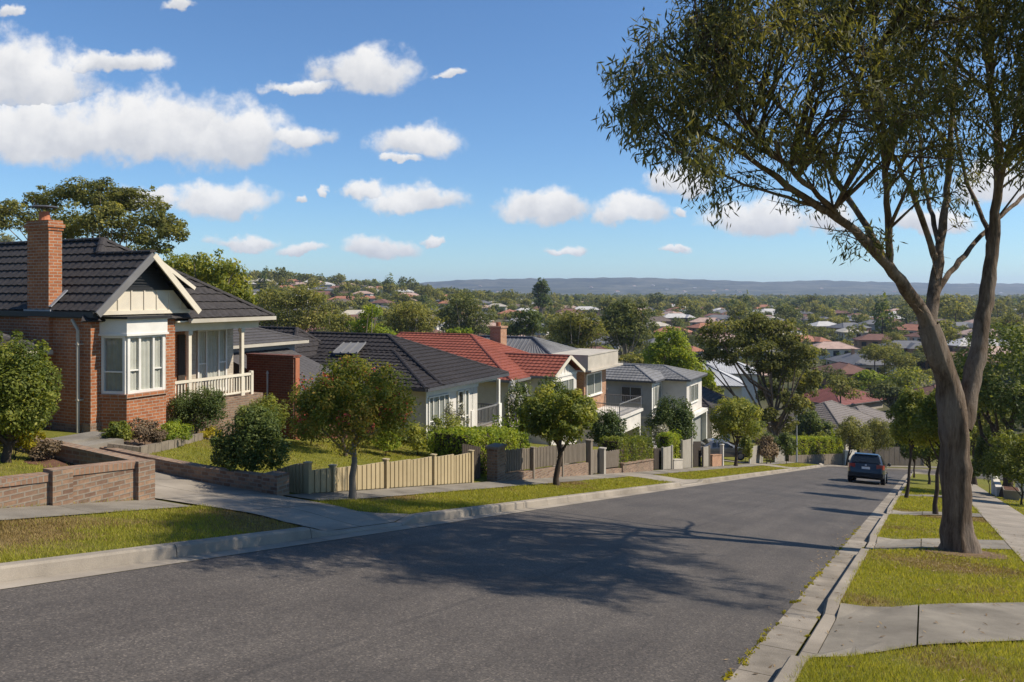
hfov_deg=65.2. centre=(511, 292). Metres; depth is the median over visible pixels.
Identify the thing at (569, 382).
window
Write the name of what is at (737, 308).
tree
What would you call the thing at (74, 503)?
grass
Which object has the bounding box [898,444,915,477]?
street tree
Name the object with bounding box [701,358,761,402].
pale roofed house
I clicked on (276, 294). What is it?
tree
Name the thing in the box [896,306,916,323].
tree
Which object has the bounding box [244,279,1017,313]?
suburb
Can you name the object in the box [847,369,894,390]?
garden tree
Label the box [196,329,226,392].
window
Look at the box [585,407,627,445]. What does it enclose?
shrub
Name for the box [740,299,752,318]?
tree
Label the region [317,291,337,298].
house
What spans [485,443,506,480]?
brick pillar
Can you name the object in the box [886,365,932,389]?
tree
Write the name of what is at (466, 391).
door
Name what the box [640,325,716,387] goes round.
garden tree
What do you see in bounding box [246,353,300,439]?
brick wall
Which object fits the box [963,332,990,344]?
tree
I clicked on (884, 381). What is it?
tree
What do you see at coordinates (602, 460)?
gate post
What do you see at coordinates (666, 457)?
pale fence
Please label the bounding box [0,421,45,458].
shrub
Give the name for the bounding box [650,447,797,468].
driveway
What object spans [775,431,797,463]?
shrub
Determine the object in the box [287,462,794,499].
footpath
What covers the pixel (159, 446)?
garden edging
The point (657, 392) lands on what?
window
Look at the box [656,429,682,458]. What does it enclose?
hedge
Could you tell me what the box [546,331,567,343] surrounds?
tree
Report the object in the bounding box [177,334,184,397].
door
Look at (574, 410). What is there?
street tree
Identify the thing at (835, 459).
grey fence
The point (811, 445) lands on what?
hedge
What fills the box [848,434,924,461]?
hedge
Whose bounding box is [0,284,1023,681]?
ground
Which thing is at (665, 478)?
driveway
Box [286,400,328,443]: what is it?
shrub
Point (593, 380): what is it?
window
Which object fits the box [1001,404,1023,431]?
tree
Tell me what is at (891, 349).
tree
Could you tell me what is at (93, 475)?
brick front wall
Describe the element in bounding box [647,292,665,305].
tree
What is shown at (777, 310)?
tree
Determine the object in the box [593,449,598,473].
timber gate
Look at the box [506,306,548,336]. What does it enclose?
garden tree
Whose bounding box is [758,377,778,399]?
tree
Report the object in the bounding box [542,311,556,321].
tree
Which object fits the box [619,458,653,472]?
brick wall
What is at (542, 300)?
pine tree
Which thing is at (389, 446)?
shrub
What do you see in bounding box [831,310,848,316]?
house
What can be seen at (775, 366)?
gum tree
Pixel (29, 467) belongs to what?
grass
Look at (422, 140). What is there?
sky
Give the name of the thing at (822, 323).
house
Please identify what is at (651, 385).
grey rendered house
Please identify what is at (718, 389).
garden tree
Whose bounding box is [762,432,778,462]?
sapling
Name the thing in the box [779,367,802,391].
tree
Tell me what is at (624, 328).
gum tree
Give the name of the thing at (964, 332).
house
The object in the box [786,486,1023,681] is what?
grass
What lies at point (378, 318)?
tree
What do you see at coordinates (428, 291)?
tree
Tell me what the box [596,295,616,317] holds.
tree
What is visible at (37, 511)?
footpath
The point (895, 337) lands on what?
tree
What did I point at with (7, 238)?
tree
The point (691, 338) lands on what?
tree
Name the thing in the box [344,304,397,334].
garden tree
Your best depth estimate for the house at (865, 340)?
245.44 m
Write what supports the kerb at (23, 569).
on the ground at (920, 480)
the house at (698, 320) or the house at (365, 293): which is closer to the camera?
the house at (698, 320)
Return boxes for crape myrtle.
[288,352,421,499]
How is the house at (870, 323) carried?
on the ground at (920, 480)
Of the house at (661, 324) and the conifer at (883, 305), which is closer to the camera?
the conifer at (883, 305)
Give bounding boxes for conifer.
[382,272,395,293]
[741,290,750,314]
[871,291,893,333]
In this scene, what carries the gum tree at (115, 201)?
on the ground at (920, 480)
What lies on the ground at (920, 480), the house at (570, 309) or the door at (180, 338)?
the house at (570, 309)
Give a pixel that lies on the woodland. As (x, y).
(817, 305)
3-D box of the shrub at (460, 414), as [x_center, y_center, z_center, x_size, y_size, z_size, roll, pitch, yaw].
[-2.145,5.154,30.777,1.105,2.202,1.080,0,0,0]
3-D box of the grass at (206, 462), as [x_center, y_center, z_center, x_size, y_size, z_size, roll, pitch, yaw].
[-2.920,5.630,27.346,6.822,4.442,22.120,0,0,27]
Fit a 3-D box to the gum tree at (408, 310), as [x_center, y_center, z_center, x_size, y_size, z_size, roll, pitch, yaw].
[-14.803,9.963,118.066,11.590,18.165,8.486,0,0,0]
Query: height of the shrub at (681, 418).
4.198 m
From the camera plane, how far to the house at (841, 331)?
278.84 m
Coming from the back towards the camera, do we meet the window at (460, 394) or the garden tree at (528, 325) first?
the garden tree at (528, 325)
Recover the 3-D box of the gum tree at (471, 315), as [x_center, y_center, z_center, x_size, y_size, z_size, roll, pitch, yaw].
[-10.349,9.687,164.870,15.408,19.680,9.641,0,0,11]
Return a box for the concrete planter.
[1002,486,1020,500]
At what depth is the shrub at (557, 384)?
35.97 m
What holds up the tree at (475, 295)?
on the ground at (920, 480)
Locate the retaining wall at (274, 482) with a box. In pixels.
[100,446,288,495]
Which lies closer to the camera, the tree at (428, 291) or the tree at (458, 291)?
the tree at (458, 291)
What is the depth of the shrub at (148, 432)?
19.28 m
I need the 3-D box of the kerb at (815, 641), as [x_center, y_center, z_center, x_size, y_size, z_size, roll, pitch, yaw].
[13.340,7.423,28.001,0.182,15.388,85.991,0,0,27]
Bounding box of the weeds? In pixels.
[721,526,868,680]
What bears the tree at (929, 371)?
on the ground at (920, 480)
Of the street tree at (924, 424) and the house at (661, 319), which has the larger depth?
the house at (661, 319)
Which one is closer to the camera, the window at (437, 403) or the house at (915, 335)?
the window at (437, 403)
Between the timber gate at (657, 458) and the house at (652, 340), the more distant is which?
the house at (652, 340)
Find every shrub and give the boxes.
[0,329,64,462]
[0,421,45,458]
[21,438,63,459]
[99,420,133,441]
[124,417,167,444]
[154,419,193,442]
[166,385,228,433]
[200,425,220,438]
[208,402,291,472]
[243,392,291,429]
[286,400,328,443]
[371,429,401,455]
[398,422,434,455]
[427,412,467,449]
[443,399,469,426]
[502,377,533,433]
[531,372,566,445]
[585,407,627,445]
[644,394,697,439]
[649,423,668,447]
[738,436,753,462]
[755,434,778,463]
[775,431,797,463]
[971,459,981,484]
[972,420,1000,493]
[979,430,1023,504]
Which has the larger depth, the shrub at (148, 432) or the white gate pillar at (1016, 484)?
the white gate pillar at (1016, 484)
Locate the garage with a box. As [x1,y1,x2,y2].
[0,333,52,356]
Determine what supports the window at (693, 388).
in the grey rendered house at (651, 385)
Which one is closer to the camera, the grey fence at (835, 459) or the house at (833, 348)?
the grey fence at (835, 459)
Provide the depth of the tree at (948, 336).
197.11 m
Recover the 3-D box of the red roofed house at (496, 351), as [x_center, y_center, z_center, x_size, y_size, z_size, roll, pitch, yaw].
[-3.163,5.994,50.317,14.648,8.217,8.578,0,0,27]
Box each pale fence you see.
[661,445,672,469]
[681,438,692,467]
[701,445,709,466]
[748,445,762,463]
[774,446,784,461]
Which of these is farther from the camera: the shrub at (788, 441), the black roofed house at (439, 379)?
the shrub at (788, 441)
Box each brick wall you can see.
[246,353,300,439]
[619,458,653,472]
[710,454,721,466]
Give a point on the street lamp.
(796, 439)
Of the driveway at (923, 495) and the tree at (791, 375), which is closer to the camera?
the driveway at (923, 495)
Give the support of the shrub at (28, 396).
on the ground at (920, 480)
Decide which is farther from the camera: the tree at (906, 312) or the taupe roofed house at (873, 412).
the tree at (906, 312)
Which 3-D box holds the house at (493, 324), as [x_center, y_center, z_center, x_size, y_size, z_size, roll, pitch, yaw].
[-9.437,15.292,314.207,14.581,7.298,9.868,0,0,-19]
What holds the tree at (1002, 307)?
on the ground at (920, 480)
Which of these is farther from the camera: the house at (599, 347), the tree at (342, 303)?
the tree at (342, 303)
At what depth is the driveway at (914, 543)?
16.54 m
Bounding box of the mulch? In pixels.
[909,545,1006,558]
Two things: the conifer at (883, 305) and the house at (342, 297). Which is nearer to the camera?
the conifer at (883, 305)
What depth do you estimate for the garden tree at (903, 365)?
188.50 m
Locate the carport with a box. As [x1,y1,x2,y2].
[233,327,308,390]
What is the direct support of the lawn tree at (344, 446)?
on the ground at (920, 480)
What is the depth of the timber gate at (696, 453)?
44.53 m
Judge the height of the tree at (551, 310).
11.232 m
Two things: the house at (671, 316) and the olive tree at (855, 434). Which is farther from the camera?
the house at (671, 316)
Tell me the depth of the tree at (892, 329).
269.21 m
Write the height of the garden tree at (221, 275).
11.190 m
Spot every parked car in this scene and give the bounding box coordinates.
[701,438,746,459]
[847,452,890,484]
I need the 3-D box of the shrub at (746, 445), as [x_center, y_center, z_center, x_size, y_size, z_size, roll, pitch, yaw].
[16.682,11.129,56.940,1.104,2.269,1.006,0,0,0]
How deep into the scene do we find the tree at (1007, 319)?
210.16 m
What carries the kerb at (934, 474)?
on the ground at (920, 480)
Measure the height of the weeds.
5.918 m
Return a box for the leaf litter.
[724,520,1023,681]
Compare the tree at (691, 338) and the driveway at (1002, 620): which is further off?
the tree at (691, 338)
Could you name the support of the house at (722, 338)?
on the ground at (920, 480)
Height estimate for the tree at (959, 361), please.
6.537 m
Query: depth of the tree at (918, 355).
183.86 m
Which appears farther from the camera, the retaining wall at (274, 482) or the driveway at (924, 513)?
the driveway at (924, 513)
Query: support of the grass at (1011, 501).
on the ground at (920, 480)
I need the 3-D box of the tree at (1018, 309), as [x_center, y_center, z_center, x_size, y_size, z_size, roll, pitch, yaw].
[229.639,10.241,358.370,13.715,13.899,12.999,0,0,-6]
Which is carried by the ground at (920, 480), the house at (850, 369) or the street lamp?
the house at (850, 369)
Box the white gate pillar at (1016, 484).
[1015,471,1023,498]
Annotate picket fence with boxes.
[505,443,588,480]
[606,449,621,473]
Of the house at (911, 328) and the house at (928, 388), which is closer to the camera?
the house at (928, 388)
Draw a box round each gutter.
[0,467,819,588]
[726,474,906,681]
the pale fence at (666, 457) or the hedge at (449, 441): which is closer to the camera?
the hedge at (449, 441)
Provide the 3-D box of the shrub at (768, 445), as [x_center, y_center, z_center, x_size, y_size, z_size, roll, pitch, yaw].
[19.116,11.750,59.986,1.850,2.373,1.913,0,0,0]
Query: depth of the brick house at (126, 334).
22.52 m
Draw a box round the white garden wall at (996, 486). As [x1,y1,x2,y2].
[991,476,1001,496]
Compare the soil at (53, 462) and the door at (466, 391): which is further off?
the door at (466, 391)
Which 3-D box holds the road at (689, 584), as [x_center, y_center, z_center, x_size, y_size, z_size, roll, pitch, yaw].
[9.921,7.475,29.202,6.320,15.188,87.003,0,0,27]
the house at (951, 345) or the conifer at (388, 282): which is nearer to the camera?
the house at (951, 345)
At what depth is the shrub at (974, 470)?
49.76 m
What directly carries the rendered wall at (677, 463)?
on the ground at (920, 480)
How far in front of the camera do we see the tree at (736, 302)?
361.58 m
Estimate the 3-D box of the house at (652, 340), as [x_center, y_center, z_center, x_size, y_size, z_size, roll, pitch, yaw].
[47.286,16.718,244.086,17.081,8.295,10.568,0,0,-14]
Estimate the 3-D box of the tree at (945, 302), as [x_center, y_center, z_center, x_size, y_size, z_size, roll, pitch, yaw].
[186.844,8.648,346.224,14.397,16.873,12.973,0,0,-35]
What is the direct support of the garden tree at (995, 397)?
on the ground at (920, 480)
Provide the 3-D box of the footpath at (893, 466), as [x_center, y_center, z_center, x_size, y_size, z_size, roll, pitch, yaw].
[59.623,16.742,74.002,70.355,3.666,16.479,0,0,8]
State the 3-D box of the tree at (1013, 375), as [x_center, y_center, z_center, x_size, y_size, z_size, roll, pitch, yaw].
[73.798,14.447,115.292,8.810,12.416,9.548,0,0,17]
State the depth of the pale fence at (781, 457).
69.24 m
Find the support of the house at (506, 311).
on the ground at (920, 480)
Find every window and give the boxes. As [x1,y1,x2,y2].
[97,315,171,436]
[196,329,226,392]
[428,393,449,436]
[457,390,465,417]
[558,378,573,389]
[586,371,602,396]
[620,386,642,403]
[653,382,661,407]
[690,383,698,403]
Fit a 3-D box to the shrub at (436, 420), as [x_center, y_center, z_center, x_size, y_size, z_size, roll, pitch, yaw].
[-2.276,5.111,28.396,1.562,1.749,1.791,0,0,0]
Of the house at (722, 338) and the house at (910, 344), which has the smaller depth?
the house at (910, 344)
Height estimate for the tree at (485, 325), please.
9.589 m
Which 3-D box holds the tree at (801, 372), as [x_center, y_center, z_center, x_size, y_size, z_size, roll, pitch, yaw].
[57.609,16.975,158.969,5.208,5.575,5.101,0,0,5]
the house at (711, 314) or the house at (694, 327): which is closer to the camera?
the house at (694, 327)
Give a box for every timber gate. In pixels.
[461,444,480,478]
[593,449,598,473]
[653,448,660,469]
[693,441,700,466]
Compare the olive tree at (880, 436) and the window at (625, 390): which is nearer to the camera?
the window at (625, 390)
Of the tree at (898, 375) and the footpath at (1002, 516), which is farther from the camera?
the tree at (898, 375)
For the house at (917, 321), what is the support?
on the ground at (920, 480)
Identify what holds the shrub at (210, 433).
on the ground at (920, 480)
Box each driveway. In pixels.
[155,471,406,530]
[553,463,698,483]
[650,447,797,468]
[813,602,1023,656]
[874,537,1010,549]
[892,510,981,516]
[902,493,941,496]
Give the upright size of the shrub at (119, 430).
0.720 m
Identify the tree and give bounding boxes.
[0,175,190,254]
[0,232,17,241]
[161,248,258,304]
[250,281,348,331]
[254,287,278,306]
[268,288,287,315]
[271,267,292,283]
[304,372,368,456]
[316,314,354,331]
[325,309,346,331]
[327,298,348,309]
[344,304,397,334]
[375,300,448,334]
[375,313,408,324]
[390,291,411,304]
[422,285,440,298]
[429,292,499,334]
[445,327,472,333]
[451,289,470,299]
[459,288,478,298]
[474,323,491,335]
[499,289,517,305]
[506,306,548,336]
[516,381,598,485]
[528,277,551,322]
[538,306,558,316]
[541,308,609,348]
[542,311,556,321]
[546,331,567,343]
[592,0,1023,553]
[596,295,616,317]
[598,298,659,362]
[618,352,649,363]
[633,330,653,340]
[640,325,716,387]
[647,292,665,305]
[673,296,699,313]
[687,333,705,344]
[694,310,825,459]
[705,381,724,394]
[707,396,767,465]
[726,301,750,318]
[727,301,751,320]
[737,358,752,364]
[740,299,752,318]
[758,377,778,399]
[773,303,797,318]
[779,307,802,318]
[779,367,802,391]
[791,368,810,384]
[791,407,833,435]
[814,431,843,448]
[818,365,847,386]
[822,374,863,402]
[832,415,875,465]
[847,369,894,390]
[857,343,891,370]
[863,417,894,453]
[866,378,891,390]
[866,382,905,407]
[868,346,897,372]
[875,339,903,352]
[878,315,906,334]
[879,346,900,355]
[882,331,902,341]
[883,351,919,369]
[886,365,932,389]
[886,385,939,497]
[888,353,920,370]
[890,367,913,383]
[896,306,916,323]
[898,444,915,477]
[899,301,911,318]
[899,352,925,371]
[901,438,938,484]
[907,387,976,513]
[911,350,925,365]
[915,368,934,382]
[917,319,961,343]
[938,301,971,321]
[939,294,960,318]
[951,352,960,363]
[953,319,1023,497]
[957,351,1008,484]
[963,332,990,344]
[987,349,1023,384]
[990,317,998,327]
[992,299,1007,317]
[994,312,1023,336]
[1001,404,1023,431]
[1008,301,1023,314]
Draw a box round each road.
[0,467,904,681]
[829,466,1014,479]
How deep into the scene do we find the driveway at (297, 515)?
14.05 m
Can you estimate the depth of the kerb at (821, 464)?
79.07 m
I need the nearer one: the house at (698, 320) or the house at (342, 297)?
the house at (698, 320)
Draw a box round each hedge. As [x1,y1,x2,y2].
[427,413,530,475]
[598,423,653,468]
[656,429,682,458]
[780,428,843,463]
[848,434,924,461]
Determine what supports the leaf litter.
on the ground at (920, 480)
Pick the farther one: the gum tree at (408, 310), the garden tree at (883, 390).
the garden tree at (883, 390)
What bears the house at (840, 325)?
on the ground at (920, 480)
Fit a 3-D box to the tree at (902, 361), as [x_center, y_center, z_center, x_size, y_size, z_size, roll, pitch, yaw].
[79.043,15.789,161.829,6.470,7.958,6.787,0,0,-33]
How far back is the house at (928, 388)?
127.13 m
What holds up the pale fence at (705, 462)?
on the ground at (920, 480)
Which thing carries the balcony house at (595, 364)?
on the ground at (920, 480)
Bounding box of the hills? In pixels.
[398,277,1023,295]
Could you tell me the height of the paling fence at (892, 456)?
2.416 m
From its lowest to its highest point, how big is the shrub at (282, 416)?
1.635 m
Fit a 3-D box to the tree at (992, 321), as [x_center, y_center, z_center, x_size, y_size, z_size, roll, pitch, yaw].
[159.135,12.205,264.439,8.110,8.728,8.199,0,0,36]
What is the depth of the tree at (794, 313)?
347.95 m
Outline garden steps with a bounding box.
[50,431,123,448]
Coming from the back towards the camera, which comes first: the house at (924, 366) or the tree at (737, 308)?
the tree at (737, 308)
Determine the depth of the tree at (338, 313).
245.39 m
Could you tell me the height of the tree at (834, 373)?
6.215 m
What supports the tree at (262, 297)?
on the ground at (920, 480)
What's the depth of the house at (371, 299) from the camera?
459.08 m
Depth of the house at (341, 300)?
396.29 m
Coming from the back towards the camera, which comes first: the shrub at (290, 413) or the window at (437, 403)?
the window at (437, 403)
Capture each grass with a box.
[0,448,72,475]
[0,463,811,562]
[0,497,145,507]
[54,436,579,476]
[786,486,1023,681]
[988,492,1023,514]
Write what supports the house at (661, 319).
on the ground at (920, 480)
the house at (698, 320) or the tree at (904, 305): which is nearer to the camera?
the house at (698, 320)
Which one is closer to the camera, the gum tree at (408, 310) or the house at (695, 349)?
the gum tree at (408, 310)
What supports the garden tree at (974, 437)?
on the ground at (920, 480)
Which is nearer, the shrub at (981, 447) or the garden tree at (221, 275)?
the shrub at (981, 447)
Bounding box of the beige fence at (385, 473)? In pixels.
[276,450,474,493]
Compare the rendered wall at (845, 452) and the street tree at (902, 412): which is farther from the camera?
the rendered wall at (845, 452)
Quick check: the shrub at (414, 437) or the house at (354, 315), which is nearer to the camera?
the shrub at (414, 437)
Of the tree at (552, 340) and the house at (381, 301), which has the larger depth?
the house at (381, 301)
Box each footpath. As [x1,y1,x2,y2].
[0,499,188,519]
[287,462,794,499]
[785,461,1001,470]
[971,484,1023,560]
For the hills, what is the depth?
3471.74 m
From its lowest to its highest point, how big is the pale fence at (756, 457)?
2.330 m
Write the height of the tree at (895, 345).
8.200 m
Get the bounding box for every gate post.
[585,439,593,474]
[598,447,606,473]
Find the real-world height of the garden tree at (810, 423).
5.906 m
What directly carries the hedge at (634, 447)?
on the ground at (920, 480)
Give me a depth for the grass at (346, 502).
11.88 m
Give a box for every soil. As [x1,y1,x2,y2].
[24,456,74,467]
[124,436,177,445]
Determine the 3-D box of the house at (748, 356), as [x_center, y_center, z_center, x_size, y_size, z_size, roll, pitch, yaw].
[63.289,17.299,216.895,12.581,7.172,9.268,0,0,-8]
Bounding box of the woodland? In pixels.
[1,241,1023,389]
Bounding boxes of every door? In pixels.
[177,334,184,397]
[464,389,468,426]
[693,415,700,440]
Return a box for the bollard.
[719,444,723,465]
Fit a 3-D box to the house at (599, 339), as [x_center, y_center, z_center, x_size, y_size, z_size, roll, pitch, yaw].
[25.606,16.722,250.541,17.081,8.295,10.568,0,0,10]
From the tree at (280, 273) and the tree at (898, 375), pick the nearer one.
the tree at (898, 375)
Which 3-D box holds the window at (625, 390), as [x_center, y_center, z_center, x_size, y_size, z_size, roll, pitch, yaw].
[9.211,7.879,61.763,1.748,1.290,0.140,0,0,27]
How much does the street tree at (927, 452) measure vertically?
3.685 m
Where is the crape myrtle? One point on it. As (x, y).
(380, 413)
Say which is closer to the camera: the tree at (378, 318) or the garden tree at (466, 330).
the garden tree at (466, 330)
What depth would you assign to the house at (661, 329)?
305.34 m
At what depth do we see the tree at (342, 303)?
323.45 m
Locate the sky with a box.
[0,0,1023,283]
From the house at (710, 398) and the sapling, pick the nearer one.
the sapling
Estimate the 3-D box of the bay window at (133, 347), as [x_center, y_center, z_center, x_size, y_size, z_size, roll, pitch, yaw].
[-10.372,2.558,22.345,0.909,3.852,2.092,0,0,27]
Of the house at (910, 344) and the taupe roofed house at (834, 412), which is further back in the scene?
the house at (910, 344)
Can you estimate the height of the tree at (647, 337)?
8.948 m
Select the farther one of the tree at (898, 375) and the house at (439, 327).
the house at (439, 327)
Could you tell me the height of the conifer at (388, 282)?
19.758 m
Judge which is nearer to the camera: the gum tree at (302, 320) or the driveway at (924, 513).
the driveway at (924, 513)
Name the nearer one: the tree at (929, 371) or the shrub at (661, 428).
the shrub at (661, 428)
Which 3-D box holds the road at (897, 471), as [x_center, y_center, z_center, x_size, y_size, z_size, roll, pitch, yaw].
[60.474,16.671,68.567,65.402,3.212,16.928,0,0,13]
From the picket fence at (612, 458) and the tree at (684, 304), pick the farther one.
the tree at (684, 304)
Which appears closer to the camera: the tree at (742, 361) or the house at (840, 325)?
the tree at (742, 361)
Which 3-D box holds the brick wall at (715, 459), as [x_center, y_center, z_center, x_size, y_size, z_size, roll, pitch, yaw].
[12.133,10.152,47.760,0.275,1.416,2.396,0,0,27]
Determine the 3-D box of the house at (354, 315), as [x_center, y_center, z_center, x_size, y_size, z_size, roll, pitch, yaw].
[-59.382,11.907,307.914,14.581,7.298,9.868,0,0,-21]
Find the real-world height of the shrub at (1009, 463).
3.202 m
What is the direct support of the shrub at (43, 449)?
on the soil at (53, 462)
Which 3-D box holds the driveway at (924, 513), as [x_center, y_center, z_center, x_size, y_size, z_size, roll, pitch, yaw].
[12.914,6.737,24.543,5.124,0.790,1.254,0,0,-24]
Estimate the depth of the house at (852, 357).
178.14 m
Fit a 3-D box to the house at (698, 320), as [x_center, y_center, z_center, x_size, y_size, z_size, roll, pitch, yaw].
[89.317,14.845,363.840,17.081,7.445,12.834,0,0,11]
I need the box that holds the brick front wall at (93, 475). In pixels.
[0,436,154,507]
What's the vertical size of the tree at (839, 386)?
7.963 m
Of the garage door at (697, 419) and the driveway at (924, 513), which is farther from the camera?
the garage door at (697, 419)
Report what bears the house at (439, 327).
on the ground at (920, 480)
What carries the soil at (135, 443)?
on the ground at (920, 480)
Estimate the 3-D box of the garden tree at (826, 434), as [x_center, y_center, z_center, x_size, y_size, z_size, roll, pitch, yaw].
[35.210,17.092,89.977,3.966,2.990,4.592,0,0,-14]
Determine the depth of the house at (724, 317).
400.09 m
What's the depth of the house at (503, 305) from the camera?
474.41 m
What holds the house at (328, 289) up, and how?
on the ground at (920, 480)
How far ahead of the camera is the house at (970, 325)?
288.03 m
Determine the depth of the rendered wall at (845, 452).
81.85 m
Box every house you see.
[0,205,275,436]
[233,326,508,440]
[310,287,333,292]
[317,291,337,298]
[324,299,352,307]
[328,296,354,299]
[330,286,351,293]
[342,310,376,317]
[347,314,376,323]
[352,291,373,296]
[360,295,376,301]
[370,299,395,305]
[396,322,585,444]
[409,320,445,330]
[473,323,495,334]
[477,305,490,312]
[479,335,642,446]
[488,303,507,309]
[497,309,519,319]
[554,308,582,313]
[575,306,599,314]
[587,334,618,348]
[587,346,605,348]
[606,363,707,447]
[637,337,698,349]
[640,322,671,328]
[646,344,704,361]
[648,316,673,324]
[653,326,692,335]
[657,311,683,314]
[662,313,695,323]
[685,323,719,334]
[689,317,727,324]
[697,364,746,398]
[701,333,746,349]
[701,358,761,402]
[702,313,719,316]
[702,386,730,440]
[706,315,737,324]
[721,348,774,361]
[762,400,889,451]
[780,335,829,349]
[797,387,884,408]
[807,321,835,333]
[810,341,859,358]
[811,362,880,384]
[824,348,898,377]
[826,322,872,335]
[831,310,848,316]
[833,326,867,340]
[852,334,891,348]
[852,405,893,428]
[859,319,890,330]
[878,337,924,354]
[889,385,935,410]
[894,324,918,336]
[903,332,962,341]
[907,319,952,323]
[917,347,1001,374]
[947,337,1009,351]
[951,322,972,328]
[957,328,1014,341]
[965,346,1016,361]
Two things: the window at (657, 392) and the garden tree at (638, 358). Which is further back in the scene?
the garden tree at (638, 358)
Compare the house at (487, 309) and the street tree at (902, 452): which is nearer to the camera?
the street tree at (902, 452)
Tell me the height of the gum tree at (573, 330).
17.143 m
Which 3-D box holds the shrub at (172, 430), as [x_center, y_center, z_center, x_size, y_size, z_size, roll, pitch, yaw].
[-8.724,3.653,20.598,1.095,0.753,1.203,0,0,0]
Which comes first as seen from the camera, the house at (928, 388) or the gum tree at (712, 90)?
the gum tree at (712, 90)
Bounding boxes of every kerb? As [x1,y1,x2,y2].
[0,465,820,581]
[772,473,911,681]
[819,463,935,470]
[911,471,1002,480]
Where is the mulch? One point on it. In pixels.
(986, 554)
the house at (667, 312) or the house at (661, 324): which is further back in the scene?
the house at (667, 312)
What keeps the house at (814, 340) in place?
on the ground at (920, 480)
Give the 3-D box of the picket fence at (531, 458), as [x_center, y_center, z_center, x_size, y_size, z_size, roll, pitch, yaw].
[1.230,5.784,26.576,0.260,2.276,6.586,0,0,27]
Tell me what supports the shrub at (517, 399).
on the ground at (920, 480)
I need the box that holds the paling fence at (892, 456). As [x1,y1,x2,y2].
[859,447,923,465]
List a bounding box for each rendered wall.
[673,458,682,468]
[843,450,856,464]
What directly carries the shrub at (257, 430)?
on the ground at (920, 480)
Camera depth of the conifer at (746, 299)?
402.53 m
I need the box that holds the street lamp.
[796,400,809,462]
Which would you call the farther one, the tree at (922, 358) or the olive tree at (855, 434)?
the tree at (922, 358)
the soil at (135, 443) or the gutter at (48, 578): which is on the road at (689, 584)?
the gutter at (48, 578)
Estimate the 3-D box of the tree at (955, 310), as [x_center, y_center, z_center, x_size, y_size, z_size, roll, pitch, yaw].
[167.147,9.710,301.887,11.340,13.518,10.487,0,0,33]
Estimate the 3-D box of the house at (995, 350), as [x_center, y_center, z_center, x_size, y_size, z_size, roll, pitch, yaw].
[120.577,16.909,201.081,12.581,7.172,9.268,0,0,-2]
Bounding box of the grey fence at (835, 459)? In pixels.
[788,453,843,464]
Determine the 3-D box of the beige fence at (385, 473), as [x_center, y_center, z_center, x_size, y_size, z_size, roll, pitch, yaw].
[-2.950,4.423,19.257,0.881,2.018,6.672,0,0,27]
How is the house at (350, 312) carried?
on the ground at (920, 480)
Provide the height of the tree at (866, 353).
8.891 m
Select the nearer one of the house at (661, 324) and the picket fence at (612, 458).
the picket fence at (612, 458)
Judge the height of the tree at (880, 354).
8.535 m
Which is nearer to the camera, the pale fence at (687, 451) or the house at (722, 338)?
the pale fence at (687, 451)
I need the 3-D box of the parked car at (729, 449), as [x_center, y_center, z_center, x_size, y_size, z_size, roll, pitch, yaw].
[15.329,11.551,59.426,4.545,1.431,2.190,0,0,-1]
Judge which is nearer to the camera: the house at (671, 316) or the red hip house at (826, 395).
the red hip house at (826, 395)
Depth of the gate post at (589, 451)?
29.58 m
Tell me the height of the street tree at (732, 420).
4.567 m
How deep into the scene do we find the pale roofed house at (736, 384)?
93.03 m
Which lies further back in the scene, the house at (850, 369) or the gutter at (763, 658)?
the house at (850, 369)
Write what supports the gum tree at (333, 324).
on the ground at (920, 480)
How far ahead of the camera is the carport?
33.45 m
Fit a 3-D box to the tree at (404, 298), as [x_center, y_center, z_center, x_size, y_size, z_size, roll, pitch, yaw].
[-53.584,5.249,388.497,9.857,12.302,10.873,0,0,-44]
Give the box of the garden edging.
[107,433,216,453]

